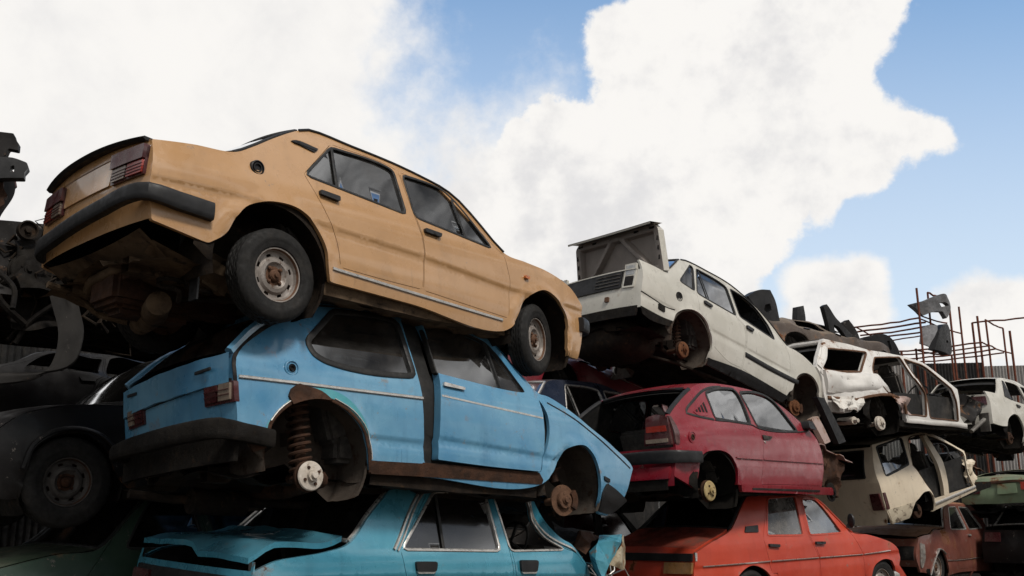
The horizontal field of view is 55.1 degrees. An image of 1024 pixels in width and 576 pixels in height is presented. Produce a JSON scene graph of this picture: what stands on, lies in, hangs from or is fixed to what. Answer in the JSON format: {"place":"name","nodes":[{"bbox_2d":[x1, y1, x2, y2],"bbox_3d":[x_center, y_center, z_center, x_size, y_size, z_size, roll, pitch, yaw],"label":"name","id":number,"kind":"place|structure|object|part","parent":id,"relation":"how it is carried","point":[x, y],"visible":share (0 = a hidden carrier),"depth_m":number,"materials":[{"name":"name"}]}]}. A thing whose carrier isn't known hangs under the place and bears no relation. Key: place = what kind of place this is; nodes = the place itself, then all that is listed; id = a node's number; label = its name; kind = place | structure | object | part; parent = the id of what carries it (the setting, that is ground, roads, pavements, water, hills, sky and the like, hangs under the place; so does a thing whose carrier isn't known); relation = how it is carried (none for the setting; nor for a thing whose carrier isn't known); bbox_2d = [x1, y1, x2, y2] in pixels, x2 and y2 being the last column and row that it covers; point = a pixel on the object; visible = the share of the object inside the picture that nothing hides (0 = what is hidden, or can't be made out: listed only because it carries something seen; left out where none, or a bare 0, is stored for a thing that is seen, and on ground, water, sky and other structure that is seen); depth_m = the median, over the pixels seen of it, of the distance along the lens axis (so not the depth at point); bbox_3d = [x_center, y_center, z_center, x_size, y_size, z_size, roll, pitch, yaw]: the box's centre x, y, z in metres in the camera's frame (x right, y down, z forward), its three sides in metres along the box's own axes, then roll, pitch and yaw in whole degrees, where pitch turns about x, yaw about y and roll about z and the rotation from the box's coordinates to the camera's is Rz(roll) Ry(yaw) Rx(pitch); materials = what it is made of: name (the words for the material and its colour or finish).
{"place":"outdoors","nodes":[
{"label":"outdoors","id":0,"kind":"place"},
{"bbox_2d":[0,0,1023,365],"label":"sky","id":1,"kind":"structure","parent":0,"point":[852,157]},
{"bbox_2d":[853,527,980,575],"bbox_3d":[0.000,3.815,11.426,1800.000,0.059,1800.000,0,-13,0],"label":"ground","id":2,"kind":"structure","parent":0,"point":[976,574],"depth_m":20.19,"materials":[{"name":"brown soil"}]},
{"bbox_2d":[0,351,144,419],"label":"black wreck","id":3,"kind":"object","parent":2,"relation":"on","point":[61,387],"visible":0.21,"depth_m":9.99,"materials":[{"name":"paint"}]},
{"bbox_2d":[0,353,104,419],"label":"door","id":4,"kind":"structure","parent":3,"relation":"in","point":[59,387],"depth_m":9.87,"materials":[{"name":"black paint"}]},
{"bbox_2d":[62,367,117,374],"bbox_3d":[-5.053,1.410,11.501,0.988,0.922,0.294,13,-19,-43],"label":"door","id":5,"kind":"structure","parent":3,"relation":"in","point":[69,367],"depth_m":11.52,"materials":[{"name":"black paint"}]},
{"bbox_2d":[97,356,144,386],"bbox_3d":[-4.079,1.177,10.587,0.991,0.893,0.322,13,-19,-43],"label":"door","id":6,"kind":"structure","parent":3,"relation":"in","point":[108,358],"depth_m":10.51,"materials":[{"name":"black paint"}]},
{"bbox_2d":[0,500,253,575],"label":"dark green saloon","id":7,"kind":"object","parent":2,"relation":"on","point":[107,539],"visible":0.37,"depth_m":7.26,"materials":[{"name":"paint"}]},
{"bbox_2d":[0,360,187,527],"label":"black saloon car","id":8,"kind":"object","parent":7,"relation":"on","point":[59,468],"visible":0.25,"depth_m":6.92,"materials":[{"name":"paint"}]},
{"bbox_2d":[0,218,168,361],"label":"burnt grey wreck","id":9,"kind":"object","parent":8,"relation":"on","point":[27,317],"visible":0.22,"depth_m":7.62,"materials":[{"name":"paint"}]},
{"bbox_2d":[0,170,16,216],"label":"crushed black wreck","id":10,"kind":"object","parent":9,"relation":"on","point":[10,188],"visible":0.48,"depth_m":8.03,"materials":[{"name":"paint"}]},
{"bbox_2d":[0,182,7,209],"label":"rusty shard","id":11,"kind":"object","parent":10,"relation":"attached to","point":[3,196],"visible":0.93,"depth_m":7.72,"materials":[{"name":"brown metal"}]},
{"bbox_2d":[0,132,20,156],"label":"torn bracket","id":12,"kind":"object","parent":10,"relation":"attached to","point":[9,143],"visible":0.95,"depth_m":7.83,"materials":[{"name":"grey metal"}]},
{"bbox_2d":[0,157,29,181],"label":"crushed bumper beam","id":13,"kind":"structure","parent":10,"relation":"attached to","point":[20,168],"depth_m":7.69,"materials":[{"name":"black metal"}]},
{"bbox_2d":[0,296,83,384],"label":"loose wing","id":14,"kind":"structure","parent":9,"relation":"hanging from","point":[68,317],"depth_m":7.34,"materials":[{"name":"grey metal"}]},
{"bbox_2d":[87,500,203,575],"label":"door","id":15,"kind":"structure","parent":7,"relation":"in","point":[121,555],"depth_m":7.30,"materials":[{"name":"green paint"}]},
{"bbox_2d":[201,511,253,530],"bbox_3d":[-2.166,2.169,7.857,0.986,1.092,0.259,13,-19,-43],"label":"door","id":16,"kind":"structure","parent":7,"relation":"in","point":[211,522],"depth_m":7.80,"materials":[{"name":"paint"}]},
{"bbox_2d":[132,489,628,575],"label":"teal saloon car","id":17,"kind":"object","parent":2,"relation":"on","point":[396,532],"visible":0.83,"depth_m":6.89,"materials":[{"name":"paint"}]},
{"bbox_3d":[-1.461,1.583,7.126,0.586,0.458,1.512,15,-18,-43],"label":"rear window","id":18,"kind":"part","parent":17,"relation":"part of","materials":[{"name":"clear glass"}]},
{"bbox_2d":[109,304,632,516],"bbox_3d":[-0.892,1.027,7.518,3.935,1.466,1.692,15,-23,-42],"label":"light blue hatchback","id":19,"kind":"object","parent":17,"relation":"on","point":[242,416],"visible":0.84,"depth_m":6.55,"materials":[{"name":"paint"}]},
{"bbox_2d":[34,129,589,376],"bbox_3d":[-1.233,-0.147,7.366,1.653,1.457,4.146,-13,-20,41],"label":"tan saloon car","id":20,"kind":"object","parent":19,"relation":"on","point":[149,245],"visible":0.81,"depth_m":6.28,"materials":[{"name":"paint"}]},
{"bbox_3d":[-2.056,-0.852,6.631,1.375,0.411,0.646,-13,-20,41],"label":"rear window","id":21,"kind":"part","parent":20,"relation":"part of","materials":[{"name":"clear glass"}]},
{"bbox_3d":[-1.032,-0.511,6.658,0.242,0.933,0.979,-13,-20,41],"label":"door","id":22,"kind":"part","parent":20,"relation":"part of","materials":[{"name":"beige paint"}]},
{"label":"door","id":23,"kind":"part","parent":20,"relation":"part of","materials":[{"name":"beige paint"}]},
{"bbox_3d":[-1.037,0.356,6.624,0.869,0.496,0.218,15,-23,-42],"label":"rear side window","id":24,"kind":"part","parent":19,"relation":"part of","materials":[{"name":"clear glass"}]},
{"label":"door","id":25,"kind":"part","parent":19,"relation":"part of","materials":[{"name":"blue paint"}]},
{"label":"door","id":26,"kind":"part","parent":17,"relation":"part of","materials":[{"name":"teal paint"}]},
{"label":"door","id":27,"kind":"part","parent":17,"relation":"part of","materials":[{"name":"teal paint"}]},
{"bbox_2d":[0,344,850,546],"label":"side fence","id":28,"kind":"object","parent":2,"relation":"on","point":[23,529],"depth_m":11.03,"materials":[{"name":"grey metal"}]},
{"bbox_2d":[501,503,636,562],"bbox_3d":[0.587,3.427,12.743,4.006,1.422,1.656,13,-18,-42],"label":"charcoal saloon car","id":29,"kind":"object","parent":2,"relation":"on","point":[615,523],"visible":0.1,"depth_m":11.98,"materials":[{"name":"grey paint"}]},
{"bbox_3d":[-0.189,2.782,12.127,0.596,0.428,1.424,13,-18,-42],"label":"rear window","id":30,"kind":"part","parent":29,"relation":"part of","materials":[{"name":"black glass"}]},
{"bbox_2d":[527,379,621,416],"bbox_3d":[0.811,2.020,12.951,3.998,1.470,1.648,13,-18,-42],"label":"navy saloon car","id":31,"kind":"object","parent":29,"relation":"on","point":[577,398],"visible":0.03,"depth_m":12.16,"materials":[{"name":"paint"}]},
{"bbox_3d":[-0.158,1.350,12.149,0.506,0.396,1.373,13,-18,-42],"label":"rear window","id":32,"kind":"part","parent":31,"relation":"part of","materials":[{"name":"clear glass"}]},
{"bbox_2d":[508,355,645,392],"bbox_3d":[0.938,1.531,13.828,4.028,0.889,1.712,16,-20,-37],"label":"dark red wreck","id":33,"kind":"object","parent":31,"relation":"on","point":[578,369],"visible":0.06,"depth_m":12.95,"materials":[{"name":"paint"}]},
{"bbox_2d":[577,360,627,392],"bbox_3d":[1.134,1.198,13.130,0.984,0.556,0.287,16,-20,-37],"label":"door","id":34,"kind":"structure","parent":33,"relation":"in","point":[593,375],"depth_m":13.01,"materials":[{"name":"red paint"}]},
{"bbox_2d":[628,381,645,391],"bbox_3d":[1.793,1.384,13.635,0.971,0.548,0.272,16,-20,-37],"label":"door","id":35,"kind":"structure","parent":33,"relation":"in","point":[631,387],"depth_m":13.35,"materials":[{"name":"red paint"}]},
{"bbox_2d":[563,221,821,421],"bbox_3d":[2.445,0.639,13.237,4.021,1.652,1.675,25,-26,-36],"label":"white saloon car","id":36,"kind":"object","parent":33,"relation":"on","point":[653,314],"visible":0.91,"depth_m":12.30,"materials":[{"name":"paint"}]},
{"bbox_3d":[1.522,-0.194,12.586,0.579,0.320,1.373,12,-18,-41],"label":"rear window","id":37,"kind":"part","parent":36,"relation":"part of","materials":[{"name":"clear glass"}]},
{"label":"quarter window","id":38,"kind":"part","parent":36,"relation":"part of","materials":[{"name":"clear glass"}]},
{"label":"door","id":39,"kind":"part","parent":36,"relation":"part of","materials":[{"name":"white paint"}]},
{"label":"door","id":40,"kind":"part","parent":36,"relation":"part of","materials":[{"name":"white paint"}]},
{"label":"door","id":41,"kind":"part","parent":31,"relation":"part of","materials":[{"name":"blue paint"}]},
{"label":"door","id":42,"kind":"part","parent":31,"relation":"part of","materials":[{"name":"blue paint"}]},
{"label":"door","id":43,"kind":"part","parent":29,"relation":"part of","materials":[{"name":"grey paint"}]},
{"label":"door","id":44,"kind":"part","parent":29,"relation":"part of","materials":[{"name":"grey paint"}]},
{"bbox_2d":[606,494,905,575],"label":"orange red saloon","id":45,"kind":"object","parent":2,"relation":"on","point":[792,535],"visible":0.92,"depth_m":11.10,"materials":[{"name":"paint"}]},
{"bbox_2d":[638,497,744,530],"bbox_3d":[2.098,2.595,11.405,0.616,0.428,1.424,9,-16,-36],"label":"rear window","id":46,"kind":"structure","parent":45,"relation":"in","point":[693,513],"depth_m":11.29,"materials":[{"name":"black glass"}]},
{"bbox_2d":[578,383,852,512],"bbox_3d":[2.327,1.892,11.514,3.825,1.381,1.755,11,-19,-44],"label":"crimson hatchback","id":47,"kind":"object","parent":45,"relation":"on","point":[714,446],"visible":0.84,"depth_m":10.66,"materials":[{"name":"paint"}]},
{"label":"rear side window","id":48,"kind":"part","parent":47,"relation":"part of","materials":[{"name":"glass"}]},
{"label":"door","id":49,"kind":"part","parent":47,"relation":"part of","materials":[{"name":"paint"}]},
{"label":"rear side window","id":50,"kind":"part","parent":47,"relation":"part of","materials":[{"name":"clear glass"}]},
{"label":"door","id":51,"kind":"part","parent":47,"relation":"part of","materials":[{"name":"paint"}]},
{"bbox_2d":[807,416,830,443],"bbox_3d":[3.839,1.779,12.270,0.380,0.337,0.081,11,-17,-39],"label":"pink strut","id":52,"kind":"object","parent":47,"relation":"on","point":[820,433],"visible":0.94,"depth_m":12.23,"materials":[{"name":"paint"}]},
{"bbox_2d":[812,397,845,443],"bbox_3d":[4.064,1.705,12.562,0.575,0.571,0.090,11,-17,-39],"label":"steel plank","id":53,"kind":"object","parent":47,"relation":"on","point":[831,424],"visible":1,"depth_m":12.51,"materials":[{"name":"black metal"}]},
{"bbox_2d":[763,495,819,575],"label":"door","id":54,"kind":"structure","parent":45,"relation":"in","point":[790,549],"depth_m":11.20,"materials":[{"name":"orange paint"}]},
{"bbox_2d":[800,498,866,575],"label":"door","id":55,"kind":"structure","parent":45,"relation":"in","point":[840,554],"depth_m":11.65,"materials":[{"name":"orange paint"}]},
{"bbox_2d":[849,502,999,575],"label":"maroon brown saloon","id":56,"kind":"object","parent":2,"relation":"on","point":[945,540],"visible":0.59,"depth_m":16.93,"materials":[{"name":"paint"}]},
{"bbox_2d":[807,432,990,525],"bbox_3d":[6.414,3.082,16.459,3.343,1.324,1.628,-5,-9,-38],"label":"cream hatchback","id":57,"kind":"object","parent":56,"relation":"on","point":[893,479],"visible":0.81,"depth_m":15.41,"materials":[{"name":"paint"}]},
{"bbox_2d":[787,339,990,443],"bbox_3d":[5.567,1.676,15.394,4.105,1.408,1.698,8,-18,-36],"label":"white estate wreck","id":58,"kind":"object","parent":57,"relation":"on","point":[862,399],"visible":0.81,"depth_m":14.76,"materials":[{"name":"paint"}]},
{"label":"quarter window","id":59,"kind":"part","parent":57,"relation":"part of","materials":[{"name":"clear glass"}]},
{"bbox_2d":[888,506,943,527],"bbox_3d":[7.039,4.049,17.523,1.447,0.428,0.546,-11,-18,43],"label":"rear window","id":60,"kind":"structure","parent":56,"relation":"in","point":[928,518],"depth_m":17.14,"materials":[{"name":"black glass"}]},
{"bbox_2d":[948,506,973,575],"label":"door","id":61,"kind":"structure","parent":56,"relation":"in","point":[957,525],"depth_m":17.25,"materials":[{"name":"red paint"}]},
{"bbox_2d":[958,506,991,574],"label":"door","id":62,"kind":"structure","parent":56,"relation":"in","point":[975,527],"depth_m":17.72,"materials":[{"name":"red paint"}]},
{"bbox_2d":[854,362,1023,526],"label":"yard fence","id":63,"kind":"object","parent":2,"relation":"on","point":[944,371],"visible":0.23,"depth_m":24.92,"materials":[{"name":"grey metal"}]},
{"bbox_2d":[855,288,1023,519],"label":"pipe rack","id":64,"kind":"object","parent":2,"relation":"on","point":[963,349],"visible":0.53,"depth_m":22.73,"materials":[{"name":"brown metal"}]},
{"bbox_2d":[907,294,950,318],"bbox_3d":[9.302,0.406,21.725,1.072,0.550,0.319,4,-14,-17],"label":"car wing","id":65,"kind":"object","parent":64,"relation":"hanging from","point":[929,305],"visible":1,"depth_m":21.60,"materials":[{"name":"grey metal"}]},
{"bbox_2d":[982,503,1023,575],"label":"car","id":66,"kind":"object","parent":2,"relation":"on","point":[1003,543],"visible":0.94,"depth_m":17.30,"materials":[{"name":"black paint"}]},
{"bbox_2d":[962,469,1023,524],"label":"pale green saloon","id":67,"kind":"object","parent":66,"relation":"on","point":[1006,488],"visible":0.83,"depth_m":17.73,"materials":[{"name":"paint"}]},
{"bbox_2d":[928,378,1023,460],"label":"white end car","id":68,"kind":"object","parent":67,"relation":"on","point":[1002,439],"visible":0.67,"depth_m":19.16,"materials":[{"name":"paint"}]},
{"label":"door","id":69,"kind":"part","parent":68,"relation":"part of","materials":[{"name":"white paint"}]},
{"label":"rear window","id":70,"kind":"part","parent":66,"relation":"part of","materials":[{"name":"black glass"}]},
{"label":"door","id":71,"kind":"part","parent":66,"relation":"part of","materials":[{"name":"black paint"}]},
{"bbox_2d":[919,324,951,354],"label":"hanging wing","id":72,"kind":"structure","parent":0,"point":[941,343],"depth_m":21.64,"materials":[{"name":"grey metal"}]},
{"bbox_3d":[4.583,2.144,16.463,3.928,1.184,1.667,11,-17,-39],"label":"grey stacked wreck","id":73,"kind":"object","parent":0,"visible":0},
{"bbox_2d":[769,317,894,375],"bbox_3d":[4.752,1.152,16.667,4.052,0.957,1.688,11,-17,-39],"label":"brown flattened wreck","id":74,"kind":"object","parent":73,"relation":"on","point":[789,331],"visible":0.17,"depth_m":15.91,"materials":[{"name":"paint"}]},
{"bbox_2d":[744,289,779,320],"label":"dark wing","id":75,"kind":"structure","parent":74,"relation":"on","point":[763,301],"depth_m":15.23,"materials":[{"name":"grey metal"}]},
{"bbox_2d":[792,306,805,326],"bbox_3d":[4.748,0.615,16.258,0.288,0.676,0.112,11,-17,-38],"label":"door pillar","id":76,"kind":"structure","parent":74,"relation":"on","point":[798,313],"depth_m":16.26,"materials":[{"name":"black metal"}]},
{"bbox_2d":[792,320,836,341],"bbox_3d":[4.861,0.869,15.913,1.026,0.709,0.324,11,-17,-39],"label":"door","id":77,"kind":"structure","parent":74,"relation":"in","point":[812,334],"depth_m":15.90,"materials":[{"name":"brown paint"}]},
{"bbox_2d":[820,304,851,337],"bbox_3d":[5.512,0.685,16.448,0.923,0.730,0.138,10,-17,-37],"label":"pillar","id":78,"kind":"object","parent":74,"relation":"on","point":[831,322],"visible":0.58,"depth_m":16.27,"materials":[{"name":"black metal"}]},
{"bbox_2d":[818,325,868,349],"bbox_3d":[5.565,1.048,16.458,1.199,0.787,0.294,11,-17,-39],"label":"door","id":79,"kind":"structure","parent":74,"relation":"in","point":[853,341],"depth_m":16.44,"materials":[{"name":"brown paint"}]},
{"bbox_2d":[841,320,859,339],"bbox_3d":[5.753,0.798,16.615,0.499,0.489,0.133,10,-17,-35],"label":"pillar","id":80,"kind":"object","parent":74,"relation":"on","point":[849,326],"visible":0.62,"depth_m":16.55,"materials":[{"name":"grey metal"}]},
{"bbox_2d":[860,334,899,354],"bbox_3d":[6.583,1.052,17.560,0.779,0.442,0.165,4,-14,-15],"label":"car wing","id":81,"kind":"object","parent":74,"relation":"on","point":[887,341],"visible":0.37,"depth_m":17.53,"materials":[{"name":"black paint"}]}
]}

